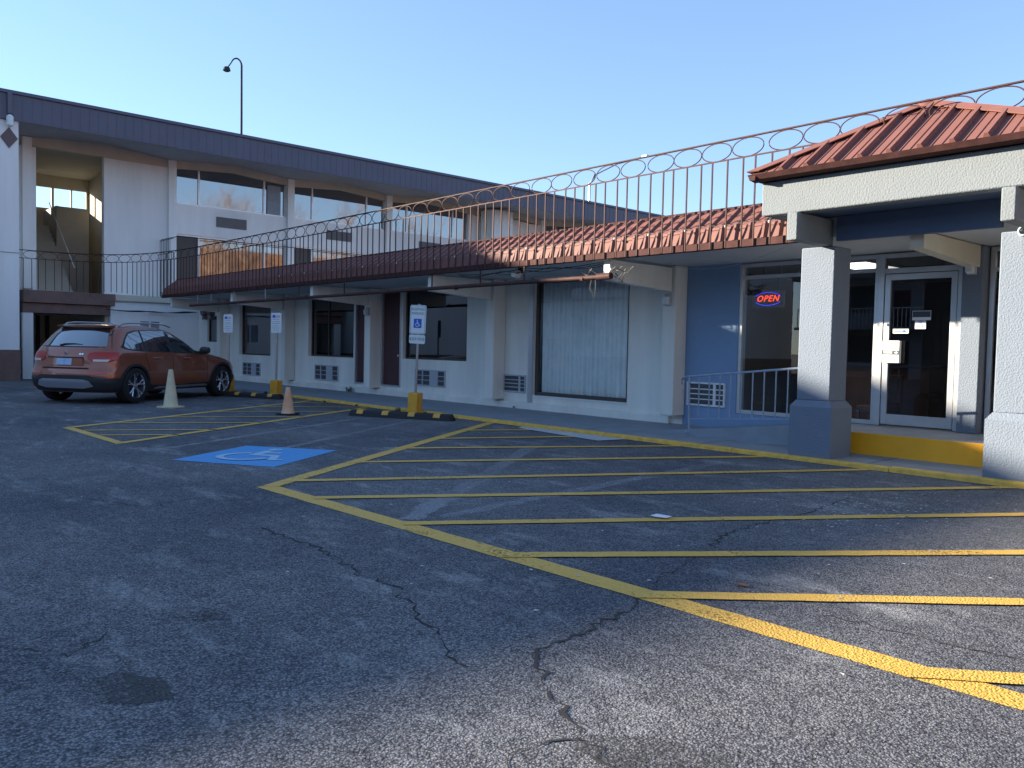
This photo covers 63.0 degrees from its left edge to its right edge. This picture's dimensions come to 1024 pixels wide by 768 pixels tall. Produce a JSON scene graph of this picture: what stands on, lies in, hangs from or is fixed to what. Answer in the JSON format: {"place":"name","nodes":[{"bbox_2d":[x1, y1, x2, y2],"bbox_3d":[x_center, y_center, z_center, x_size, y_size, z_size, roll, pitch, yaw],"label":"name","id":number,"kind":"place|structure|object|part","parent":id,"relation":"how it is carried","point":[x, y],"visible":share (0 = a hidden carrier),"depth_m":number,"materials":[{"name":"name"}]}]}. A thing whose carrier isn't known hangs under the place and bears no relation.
{"place":"outdoors","nodes":[
{"label":"outdoors","id":0,"kind":"place"},
{"bbox_2d":[0,379,1023,767],"bbox_3d":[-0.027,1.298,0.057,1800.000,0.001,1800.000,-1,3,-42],"label":"asphalt lot","id":1,"kind":"structure","parent":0,"point":[314,657],"depth_m":4.22,"materials":[{"name":"asphalt"}]},
{"bbox_2d":[0,632,106,656],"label":"crack","id":2,"kind":"object","parent":1,"relation":"on","point":[59,652],"visible":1,"depth_m":3.49,"materials":[{"name":"grey"}]},
{"bbox_2d":[62,427,121,443],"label":"parking bay line","id":3,"kind":"object","parent":1,"relation":"on","point":[95,435],"visible":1,"depth_m":11.25,"materials":[{"name":"paint"}]},
{"bbox_2d":[91,672,173,704],"bbox_3d":[-1.435,1.135,3.111,0.268,0.001,0.393,-1,3,-42],"label":"tar stain","id":4,"kind":"object","parent":1,"relation":"on","point":[166,689],"visible":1,"depth_m":3.10,"materials":[{"name":"asphalt"}]},
{"bbox_2d":[32,321,233,402],"bbox_3d":[-8.258,-0.525,18.798,2.484,1.677,4.763,2,3,15],"label":"parked car","id":5,"kind":"object","parent":1,"relation":"on","point":[129,363],"visible":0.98,"depth_m":17.00,"materials":[{"name":"brown paint"}]},
{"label":"rear window","id":6,"kind":"part","parent":5,"relation":"part of","materials":[{"name":"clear glass"}]},
{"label":"quarter window","id":7,"kind":"part","parent":5,"relation":"part of","materials":[{"name":"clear glass"}]},
{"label":"side window","id":8,"kind":"part","parent":5,"relation":"part of","materials":[{"name":"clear glass"}]},
{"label":"side window","id":9,"kind":"part","parent":5,"relation":"part of","materials":[{"name":"black glass"}]},
{"bbox_2d":[127,434,177,434],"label":"hatch line","id":10,"kind":"object","parent":1,"relation":"on","point":[151,434],"visible":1,"depth_m":11.47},
{"bbox_2d":[92,494,241,506],"bbox_3d":[-2.717,0.948,6.781,1.389,0.001,0.437,0,3,-17],"label":"crack","id":11,"kind":"object","parent":1,"relation":"on","point":[166,502],"visible":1,"depth_m":6.76,"materials":[{"name":"grey"}]},
{"bbox_2d":[156,369,184,407],"bbox_3d":[-6.627,0.087,16.212,0.390,0.740,0.390,2,3,20],"label":"traffic cone","id":12,"kind":"object","parent":1,"relation":"on","point":[170,399],"visible":1,"depth_m":16.14,"materials":[{"name":"plastic"}]},
{"bbox_2d":[141,429,216,429],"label":"hatch line","id":13,"kind":"object","parent":1,"relation":"on","point":[175,429],"visible":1,"depth_m":12.18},
{"bbox_2d":[69,401,305,427],"bbox_3d":[-5.527,0.506,15.561,0.138,0.001,7.032,2,3,16],"label":"parking bay line","id":14,"kind":"object","parent":1,"relation":"on","point":[174,415],"visible":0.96,"depth_m":14.26,"materials":[{"name":"paint"}]},
{"bbox_2d":[115,422,262,422],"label":"hatch line","id":15,"kind":"object","parent":1,"relation":"on","point":[188,422],"visible":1,"depth_m":13.26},
{"bbox_2d":[178,607,231,620],"bbox_3d":[-1.508,1.095,3.981,0.421,0.001,0.190,2,3,16],"label":"tar stain","id":16,"kind":"object","parent":1,"relation":"on","point":[205,616],"visible":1,"depth_m":3.94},
{"bbox_2d":[224,314,233,390],"bbox_3d":[-7.438,-0.816,21.930,0.320,2.020,0.210,2,3,26],"label":"parking sign","id":17,"kind":"object","parent":1,"relation":"on","point":[228,323],"visible":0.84,"depth_m":21.89,"materials":[{"name":"white"}]},
{"bbox_2d":[223,58,242,133],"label":"street lamp","id":18,"kind":"object","parent":1,"relation":"on","point":[226,68],"visible":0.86,"depth_m":46.90,"materials":[{"name":"grey metal"}]},
{"bbox_2d":[117,407,364,442],"bbox_3d":[-3.957,0.611,13.830,0.137,0.001,6.974,2,3,16],"label":"parking bay line","id":19,"kind":"object","parent":1,"relation":"on","point":[230,426],"visible":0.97,"depth_m":12.60,"materials":[{"name":"paint"}]},
{"bbox_2d":[156,420,347,449],"bbox_3d":[-3.441,0.691,12.377,0.158,0.001,5.510,2,3,18],"label":"ghost line","id":20,"kind":"object","parent":1,"relation":"on","point":[243,436],"visible":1,"depth_m":11.23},
{"bbox_2d":[222,391,283,398],"bbox_3d":[-6.233,0.255,19.719,2.100,0.114,0.220,2,3,27],"label":"wheel stop","id":21,"kind":"object","parent":1,"relation":"on","point":[252,395],"visible":0.81,"depth_m":19.52,"materials":[{"name":"black rubber"}]},
{"bbox_2d":[174,446,335,466],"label":"blue bay square","id":22,"kind":"structure","parent":1,"relation":"on","point":[288,455],"depth_m":9.52,"materials":[{"name":"paint"}]},
{"bbox_2d":[215,449,282,459],"bbox_3d":[-3.019,0.811,9.623,0.735,0.005,1.059,0,3,-15],"label":"accessible symbol","id":23,"kind":"object","parent":22,"relation":"on","point":[272,457],"visible":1,"depth_m":9.56,"materials":[{"name":"paint"}]},
{"bbox_2d":[217,416,303,416],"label":"hatch line","id":24,"kind":"object","parent":1,"relation":"on","point":[260,416],"visible":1,"depth_m":14.61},
{"bbox_2d":[212,411,334,411],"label":"hatch line","id":25,"kind":"object","parent":1,"relation":"on","point":[271,411],"visible":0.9,"depth_m":15.70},
{"bbox_2d":[270,313,281,393],"bbox_3d":[-5.663,-0.699,20.087,0.320,2.020,0.210,3,3,26],"label":"parking sign","id":26,"kind":"object","parent":1,"relation":"on","point":[276,384],"visible":0.94,"depth_m":20.05,"materials":[{"name":"white"}]},
{"bbox_2d":[260,406,300,406],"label":"hatch line","id":27,"kind":"object","parent":1,"relation":"on","point":[277,406],"visible":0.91,"depth_m":16.97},
{"bbox_2d":[276,387,299,415],"bbox_3d":[-4.060,0.307,15.131,0.325,0.500,0.325,2,3,20],"label":"traffic cone","id":28,"kind":"object","parent":1,"relation":"on","point":[287,408],"visible":1,"depth_m":15.06,"materials":[{"name":"plastic"}]},
{"bbox_2d":[0,88,664,380],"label":"motel block","id":29,"kind":"structure","parent":1,"relation":"on","point":[145,184],"depth_m":30.54,"materials":[{"name":"white paint"}]},
{"bbox_2d":[6,114,13,126],"bbox_3d":[-14.814,-7.772,24.630,0.200,0.340,0.200,-1,3,-42],"label":"eave lamp","id":30,"kind":"object","parent":29,"relation":"attached to","point":[9,120],"visible":1,"depth_m":24.57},
{"bbox_2d":[139,320,160,329],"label":"window","id":31,"kind":"structure","parent":29,"relation":"in","point":[144,321],"depth_m":28.66,"materials":[{"name":"white paint"}]},
{"bbox_2d":[107,301,196,313],"bbox_3d":[-12.278,-2.619,28.554,3.002,0.367,0.080,-1,3,-42],"label":"slack cable","id":32,"kind":"object","parent":29,"relation":"attached to","point":[150,311],"visible":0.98,"depth_m":28.41,"materials":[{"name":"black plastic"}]},
{"bbox_2d":[176,236,196,279],"bbox_3d":[-11.991,-4.386,30.748,0.790,2.080,0.020,-1,3,-42],"label":"door","id":33,"kind":"structure","parent":29,"relation":"in","point":[181,242],"depth_m":30.71,"materials":[{"name":"grey"}]},
{"bbox_2d":[177,234,284,276],"bbox_3d":[-10.681,-4.408,31.856,4.320,2.200,0.080,-1,3,-42],"label":"window","id":34,"kind":"structure","parent":29,"relation":"in","point":[200,242],"depth_m":31.85,"materials":[{"name":"glass"}]},
{"bbox_2d":[177,169,285,216],"bbox_3d":[-10.626,-7.299,31.734,4.320,1.430,0.070,-1,3,-42],"label":"window","id":35,"kind":"structure","parent":29,"relation":"in","point":[218,190],"depth_m":31.55,"materials":[{"name":"glass"}]},
{"bbox_2d":[160,236,362,294],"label":"railing","id":36,"kind":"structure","parent":29,"relation":"attached to","point":[166,253],"depth_m":29.77,"materials":[{"name":"brown metal"}]},
{"bbox_2d":[294,248,309,263],"bbox_3d":[-8.535,-4.449,33.813,0.790,2.080,0.020,-1,3,-42],"label":"door","id":37,"kind":"structure","parent":29,"relation":"in","point":[297,250],"depth_m":33.78,"materials":[{"name":"grey"}]},
{"bbox_2d":[294,246,366,261],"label":"window","id":38,"kind":"structure","parent":29,"relation":"in","point":[315,249],"depth_m":34.48,"materials":[{"name":"glass"}]},
{"bbox_2d":[294,188,384,229],"bbox_3d":[-7.170,-7.362,34.800,4.320,1.430,0.070,-1,3,-42],"label":"window","id":39,"kind":"structure","parent":29,"relation":"in","point":[319,205],"depth_m":34.69,"materials":[{"name":"glass"}]},
{"bbox_2d":[392,203,467,240],"bbox_3d":[-3.714,-7.425,37.865,4.320,1.430,0.070,-1,3,-42],"label":"window","id":40,"kind":"structure","parent":29,"relation":"in","point":[419,209],"depth_m":37.90,"materials":[{"name":"glass"}]},
{"bbox_2d":[19,80,1023,296],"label":"roof railing","id":41,"kind":"object","parent":29,"relation":"on","point":[1010,84],"visible":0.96,"depth_m":14.30,"materials":[{"name":"metal"}]},
{"bbox_2d":[275,219,776,276],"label":"string lights","id":42,"kind":"object","parent":41,"relation":"attached to","point":[552,244],"visible":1,"depth_m":12.88,"materials":[{"name":"black"}]},
{"bbox_2d":[546,226,572,230],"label":"window","id":43,"kind":"structure","parent":29,"relation":"in","point":[548,228],"depth_m":43.01,"materials":[{"name":"glass"}]},
{"bbox_2d":[262,527,466,666],"bbox_3d":[-0.877,1.076,4.697,0.261,0.001,2.960,0,3,-32],"label":"crack","id":44,"kind":"object","parent":1,"relation":"on","point":[437,631],"visible":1,"depth_m":4.48,"materials":[{"name":"grey"}]},
{"bbox_2d":[263,422,491,486],"bbox_3d":[-1.274,0.793,10.968,0.163,0.001,7.081,2,3,15],"label":"parking bay line","id":45,"kind":"object","parent":1,"relation":"on","point":[325,470],"visible":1,"depth_m":9.51,"materials":[{"name":"paint"}]},
{"bbox_2d":[349,409,455,420],"bbox_3d":[-1.987,0.550,14.939,2.100,0.114,0.220,2,3,21],"label":"wheel stop","id":46,"kind":"object","parent":1,"relation":"on","point":[404,415],"visible":1,"depth_m":14.83,"materials":[{"name":"black rubber"}]},
{"bbox_2d":[407,304,426,411],"bbox_3d":[-1.818,-0.482,15.984,0.360,2.100,0.210,5,4,26],"label":"parking sign","id":47,"kind":"object","parent":1,"relation":"on","point":[417,326],"visible":1,"depth_m":15.94,"materials":[{"name":"white"}]},
{"bbox_2d":[401,440,548,519],"bbox_3d":[-0.166,0.903,9.021,0.229,0.001,5.702,2,3,12],"label":"ghost line","id":48,"kind":"object","parent":1,"relation":"on","point":[425,510],"visible":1,"depth_m":6.67,"materials":[{"name":"paint"}]},
{"bbox_2d":[462,429,527,430],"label":"hatch line","id":49,"kind":"object","parent":1,"relation":"on","point":[503,429],"visible":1,"depth_m":13.19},
{"bbox_2d":[432,436,571,438],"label":"hatch line","id":50,"kind":"object","parent":1,"relation":"on","point":[501,437],"visible":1,"depth_m":11.99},
{"bbox_2d":[19,409,1009,674],"bbox_3d":[-1.302,0.846,9.630,7.182,0.002,15.986,-1,3,-42],"label":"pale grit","id":51,"kind":"object","parent":1,"relation":"on","point":[677,545],"visible":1,"depth_m":6.86,"materials":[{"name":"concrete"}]},
{"bbox_2d":[394,445,676,448],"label":"hatch line","id":52,"kind":"object","parent":1,"relation":"on","point":[532,446],"visible":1,"depth_m":10.96,"materials":[{"name":"paint"}]},
{"bbox_2d":[507,738,582,767],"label":"crack","id":53,"kind":"object","parent":1,"relation":"on","point":[544,743],"visible":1,"depth_m":2.76,"materials":[{"name":"grey"}]},
{"bbox_2d":[353,456,762,462],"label":"hatch line","id":54,"kind":"object","parent":1,"relation":"on","point":[554,459],"visible":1,"depth_m":9.75,"materials":[{"name":"paint"}]},
{"bbox_2d":[439,470,682,515],"bbox_3d":[0.924,0.967,8.050,0.198,0.001,4.479,3,3,41],"label":"ghost line","id":55,"kind":"object","parent":1,"relation":"on","point":[472,510],"visible":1,"depth_m":7.01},
{"bbox_2d":[519,426,620,439],"bbox_3d":[0.722,0.751,12.772,0.510,0.001,2.250,-1,3,-42],"label":"concrete patch","id":56,"kind":"object","parent":1,"relation":"on","point":[588,436],"visible":1,"depth_m":12.60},
{"bbox_2d":[284,469,866,480],"bbox_3d":[0.935,0.937,8.647,6.356,0.001,0.133,1,3,-14],"label":"hatch line","id":57,"kind":"object","parent":1,"relation":"on","point":[387,478],"visible":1,"depth_m":8.54,"materials":[{"name":"paint"}]},
{"bbox_2d":[533,612,622,767],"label":"crack","id":58,"kind":"object","parent":1,"relation":"on","point":[565,708],"visible":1,"depth_m":3.30,"materials":[{"name":"grey"}]},
{"bbox_2d":[161,203,1018,467],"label":"motel wing","id":59,"kind":"structure","parent":1,"relation":"on","point":[631,346],"depth_m":14.78,"materials":[{"name":"paint"}]},
{"bbox_2d":[200,311,207,319],"bbox_3d":[-10.736,-2.456,29.076,0.200,0.420,0.320,-1,3,-42],"label":"round lamp","id":60,"kind":"object","parent":59,"relation":"attached to","point":[204,313],"visible":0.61,"depth_m":29.00,"materials":[{"name":"metal"}]},
{"bbox_2d":[207,311,214,318],"bbox_3d":[-10.338,-2.428,28.628,0.200,0.420,0.320,-1,3,-42],"label":"round lamp","id":61,"kind":"object","parent":59,"relation":"attached to","point":[211,315],"visible":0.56,"depth_m":28.55,"materials":[{"name":"brown paint"}]},
{"bbox_2d":[209,316,216,341],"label":"window","id":62,"kind":"structure","parent":59,"relation":"in","point":[212,322],"depth_m":28.95,"materials":[{"name":"grey"}]},
{"bbox_2d":[242,362,260,375],"bbox_3d":[-8.226,-0.475,26.494,0.130,0.410,1.290,-1,3,-42],"label":"air conditioner","id":63,"kind":"object","parent":59,"relation":"attached to","point":[251,369],"visible":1,"depth_m":26.43,"materials":[{"name":"plastic"}]},
{"bbox_2d":[242,305,270,355],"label":"window","id":64,"kind":"structure","parent":59,"relation":"in","point":[256,321],"depth_m":26.49,"materials":[{"name":"grey"}]},
{"bbox_2d":[314,364,338,380],"bbox_3d":[-5.057,-0.310,22.925,0.130,0.420,1.280,-1,3,-42],"label":"air conditioner","id":65,"kind":"object","parent":59,"relation":"attached to","point":[327,372],"visible":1,"depth_m":22.82,"materials":[{"name":"plastic"}]},
{"bbox_2d":[311,299,353,357],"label":"window","id":66,"kind":"structure","parent":59,"relation":"in","point":[332,322],"depth_m":22.90,"materials":[{"name":"grey"}]},
{"bbox_2d":[354,304,364,383],"bbox_3d":[-3.823,-1.105,21.541,0.140,2.220,0.710,-1,3,-42],"label":"door","id":67,"kind":"structure","parent":59,"relation":"in","point":[359,316],"depth_m":21.71,"materials":[{"name":"metal"}]},
{"bbox_2d":[363,307,369,315],"bbox_3d":[-3.595,-1.791,20.611,0.130,0.200,0.120,-1,3,-42],"label":"wall lamp","id":68,"kind":"object","parent":59,"relation":"attached to","point":[366,312],"visible":1,"depth_m":20.58,"materials":[{"name":"plastic"}]},
{"bbox_2d":[380,292,401,386],"bbox_3d":[-2.936,-1.114,20.541,0.140,2.360,0.880,-1,3,-42],"label":"door","id":69,"kind":"structure","parent":59,"relation":"in","point":[391,304],"depth_m":20.60,"materials":[{"name":"wood"}]},
{"bbox_2d":[189,266,612,306],"bbox_3d":[-4.081,-2.113,18.752,0.100,0.372,16.781,-1,3,-42],"label":"drain pipe","id":70,"kind":"object","parent":59,"relation":"hanging from","point":[604,276],"visible":0.99,"depth_m":15.78,"materials":[{"name":"metal"}]},
{"bbox_2d":[579,266,633,297],"bbox_3d":[1.439,-1.542,12.734,0.291,0.476,1.008,-1,3,-42],"label":"cable bundle","id":71,"kind":"object","parent":70,"relation":"hanging from","point":[609,271],"visible":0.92,"depth_m":12.69,"materials":[{"name":"black"}]},
{"bbox_2d":[414,369,445,387],"bbox_3d":[-1.865,-0.138,19.331,0.130,0.380,1.180,-1,3,-42],"label":"air conditioner","id":72,"kind":"object","parent":59,"relation":"attached to","point":[434,378],"visible":0.73,"depth_m":19.22,"materials":[{"name":"plastic"}]},
{"bbox_2d":[405,291,467,360],"bbox_3d":[-1.720,-1.393,19.255,0.060,1.680,2.470,-1,3,-42],"label":"window","id":73,"kind":"structure","parent":59,"relation":"in","point":[445,334],"depth_m":19.16,"materials":[{"name":"grey"}]},
{"bbox_2d":[503,374,525,392],"bbox_3d":[0.086,-0.013,17.134,0.130,0.360,0.680,-1,3,-42],"label":"air conditioner","id":74,"kind":"object","parent":59,"relation":"attached to","point":[513,383],"visible":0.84,"depth_m":17.09,"materials":[{"name":"plastic"}]},
{"bbox_2d":[511,268,522,278],"bbox_3d":[0.092,-1.935,14.557,0.210,0.191,0.150,-1,3,-42],"label":"flood lamp","id":75,"kind":"object","parent":59,"relation":"attached to","point":[516,276],"visible":0.93,"depth_m":14.51,"materials":[{"name":"white paint"}]},
{"bbox_2d":[462,261,603,277],"bbox_3d":[0.238,-1.930,14.219,0.090,0.090,3.702,-1,3,-42],"label":"eave cable","id":76,"kind":"object","parent":59,"relation":"attached to","point":[482,275],"visible":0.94,"depth_m":13.96,"materials":[{"name":"black plastic"}]},
{"bbox_2d":[534,280,629,402],"bbox_3d":[1.337,-0.871,15.823,0.124,2.300,2.460,-1,3,-42],"label":"window","id":77,"kind":"structure","parent":59,"relation":"in","point":[585,346],"depth_m":15.81,"materials":[{"name":"grey"}]},
{"bbox_2d":[662,294,671,305],"bbox_3d":[2.536,-1.385,13.710,0.130,0.200,0.120,-1,3,-42],"label":"wall lamp","id":78,"kind":"object","parent":59,"relation":"attached to","point":[666,299],"visible":1,"depth_m":13.68,"materials":[{"name":"plastic"}]},
{"bbox_2d":[686,381,725,407],"bbox_3d":[3.192,0.168,13.638,0.130,0.390,0.740,-1,3,-42],"label":"air conditioner","id":79,"kind":"object","parent":59,"relation":"attached to","point":[714,394],"visible":0.8,"depth_m":13.59,"materials":[{"name":"grey"}]},
{"bbox_2d":[677,244,791,268],"bbox_3d":[3.084,-1.749,11.972,0.006,0.146,3.333,1,3,-14],"label":"loose wire","id":80,"kind":"object","parent":59,"relation":"hanging from","point":[744,262],"visible":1,"depth_m":11.33,"materials":[{"name":"plastic"}]},
{"bbox_2d":[681,367,797,432],"bbox_3d":[3.288,0.231,11.594,0.114,1.066,2.337,-1,3,-42],"label":"ramp handrail","id":81,"kind":"object","parent":59,"relation":"on","point":[741,373],"visible":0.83,"depth_m":11.74,"materials":[{"name":"metal"}]},
{"bbox_2d":[752,266,785,307],"bbox_3d":[3.978,-1.522,12.933,0.043,0.680,0.560,-1,3,-42],"label":"open sign","id":82,"kind":"object","parent":59,"relation":"hanging from","point":[768,299],"visible":0.98,"depth_m":12.92,"materials":[{"name":"grey"}]},
{"bbox_2d":[736,255,878,423],"bbox_3d":[4.326,-0.660,12.365,0.060,2.340,2.210,-1,3,-42],"label":"window","id":83,"kind":"structure","parent":59,"relation":"in","point":[743,277],"depth_m":12.67,"materials":[{"name":"metal"}]},
{"bbox_2d":[850,260,875,268],"bbox_3d":[5.439,-1.820,12.820,1.300,0.053,0.640,-1,3,-42],"label":"ceiling light","id":84,"kind":"object","parent":59,"relation":"attached to","point":[865,264],"visible":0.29,"depth_m":12.45,"materials":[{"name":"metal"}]},
{"bbox_2d":[882,341,900,362],"bbox_3d":[5.142,-0.437,11.306,0.068,0.300,0.225,-1,3,-42],"label":"door notice box","id":85,"kind":"object","parent":59,"relation":"attached to","point":[891,351],"visible":1,"depth_m":11.28,"materials":[{"name":"white paper"}]},
{"bbox_2d":[893,329,908,332],"bbox_3d":[5.245,-0.713,11.264,0.006,0.060,0.210,-1,3,-42],"label":"door notice","id":86,"kind":"object","parent":59,"relation":"attached to","point":[900,330],"depth_m":11.26,"materials":[{"name":"white paper"}]},
{"bbox_2d":[880,271,958,428],"bbox_3d":[5.396,-0.452,11.092,0.075,2.040,0.930,-1,3,-42],"label":"glass door","id":87,"kind":"structure","parent":59,"relation":"in","point":[917,391],"depth_m":11.07,"materials":[{"name":"glass"}]},
{"bbox_2d":[915,321,925,328],"bbox_3d":[5.415,-0.786,11.069,0.008,0.110,0.140,-1,3,-42],"label":"door notice","id":88,"kind":"object","parent":59,"relation":"attached to","point":[920,324],"depth_m":11.07,"materials":[{"name":"white paper"}]},
{"bbox_2d":[912,311,930,319],"bbox_3d":[5.426,-0.908,11.057,0.004,0.125,0.240,-1,3,-42],"label":"door notice","id":89,"kind":"object","parent":59,"relation":"attached to","point":[921,315],"depth_m":11.05,"materials":[{"name":"white paper"}]},
{"bbox_2d":[965,266,976,274],"bbox_3d":[5.719,-1.457,10.407,0.130,0.180,0.108,-1,3,-42],"label":"wall lamp","id":90,"kind":"object","parent":59,"relation":"attached to","point":[970,270],"visible":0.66,"depth_m":10.38,"materials":[{"name":"plastic"}]},
{"bbox_2d":[983,247,1000,432],"bbox_3d":[6.866,-0.485,9.551,0.060,2.340,2.600,-1,3,-42],"label":"window","id":91,"kind":"structure","parent":59,"relation":"in","point":[995,251],"depth_m":10.47,"materials":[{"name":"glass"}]},
{"bbox_2d":[234,380,981,476],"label":"walkway","id":92,"kind":"structure","parent":1,"relation":"on","point":[625,426],"depth_m":14.20,"materials":[{"name":"concrete"}]},
{"bbox_2d":[747,99,1023,481],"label":"entrance canopy","id":93,"kind":"object","parent":92,"relation":"on","point":[950,166],"visible":0.98,"depth_m":8.95,"materials":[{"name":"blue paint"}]},
{"bbox_2d":[1017,227,1023,236],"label":"security camera","id":94,"kind":"object","parent":93,"relation":"attached to","point":[1020,231],"visible":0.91,"depth_m":8.30,"materials":[{"name":"white plastic"}]},
{"bbox_2d":[588,154,647,200],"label":"street lamp","id":95,"kind":"object","parent":1,"relation":"on","point":[589,191],"visible":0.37,"depth_m":56.96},
{"bbox_2d":[258,486,1023,709],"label":"parking bay line","id":96,"kind":"object","parent":1,"relation":"on","point":[997,694],"visible":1,"depth_m":4.13,"materials":[{"name":"paint"}]},
{"bbox_2d":[571,737,733,767],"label":"tar stain","id":97,"kind":"object","parent":1,"relation":"on","point":[624,762],"visible":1,"depth_m":2.67,"materials":[{"name":"asphalt"}]},
{"bbox_2d":[282,394,1023,488],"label":"kerb","id":98,"kind":"structure","parent":1,"relation":"on","point":[958,477],"depth_m":10.68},
{"bbox_2d":[313,486,1012,498],"bbox_3d":[1.662,0.993,7.691,6.802,0.001,0.133,1,3,-11],"label":"hatch line","id":99,"kind":"object","parent":1,"relation":"on","point":[596,493],"visible":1,"depth_m":7.59,"materials":[{"name":"paint"}]},
{"bbox_2d":[623,547,711,611],"bbox_3d":[0.904,1.106,4.841,0.100,0.001,1.626,2,3,28],"label":"crack","id":100,"kind":"object","parent":1,"relation":"on","point":[656,585],"visible":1,"depth_m":4.70,"materials":[{"name":"grey"}]},
{"bbox_2d":[403,513,1023,524],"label":"hatch line","id":101,"kind":"object","parent":1,"relation":"on","point":[686,518],"visible":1,"depth_m":6.46,"materials":[{"name":"paint"}]},
{"bbox_2d":[651,514,670,517],"bbox_3d":[1.152,1.019,6.466,0.127,0.010,0.139,0,3,-18],"label":"paper scrap","id":102,"kind":"object","parent":101,"relation":"on","point":[660,515],"visible":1,"depth_m":6.45,"materials":[{"name":"white"}]},
{"bbox_2d":[498,550,1023,556],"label":"hatch line","id":103,"kind":"object","parent":1,"relation":"on","point":[713,553],"visible":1,"depth_m":5.38,"materials":[{"name":"paint"}]},
{"bbox_2d":[708,486,915,547],"bbox_3d":[2.608,1.047,7.006,0.236,0.001,3.884,4,3,44],"label":"crack","id":104,"kind":"object","parent":1,"relation":"on","point":[720,536],"visible":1,"depth_m":6.16,"materials":[{"name":"grey"}]},
{"bbox_2d":[632,590,1023,604],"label":"hatch line","id":105,"kind":"object","parent":1,"relation":"on","point":[828,597],"visible":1,"depth_m":4.43,"materials":[{"name":"paint"}]},
{"bbox_2d":[817,615,1023,660],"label":"crack","id":106,"kind":"object","parent":1,"relation":"on","point":[917,635],"visible":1,"depth_m":3.87,"materials":[{"name":"grey"}]},
{"bbox_2d":[895,665,1023,683],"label":"hatch line","id":107,"kind":"object","parent":1,"relation":"on","point":[968,675],"visible":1,"depth_m":3.40,"materials":[{"name":"paint"}]},
{"bbox_2d":[0,0,1023,215],"label":"sky","id":108,"kind":"structure","parent":0,"point":[504,92],"materials":[{"name":"blue"}]},
{"bbox_2d":[856,374,900,425],"bbox_3d":[5.726,0.321,13.007,0.520,0.938,0.500,-1,3,-42],"label":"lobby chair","id":109,"kind":"object","parent":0,"point":[865,407],"visible":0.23,"depth_m":13.00,"materials":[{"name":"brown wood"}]},
{"bbox_2d":[845,363,938,428],"bbox_3d":[6.229,0.192,14.517,0.720,1.090,2.300,-1,3,-42],"label":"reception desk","id":110,"kind":"object","parent":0,"point":[858,381],"visible":0.06,"depth_m":14.36,"materials":[{"name":"brown wood"}]}
]}

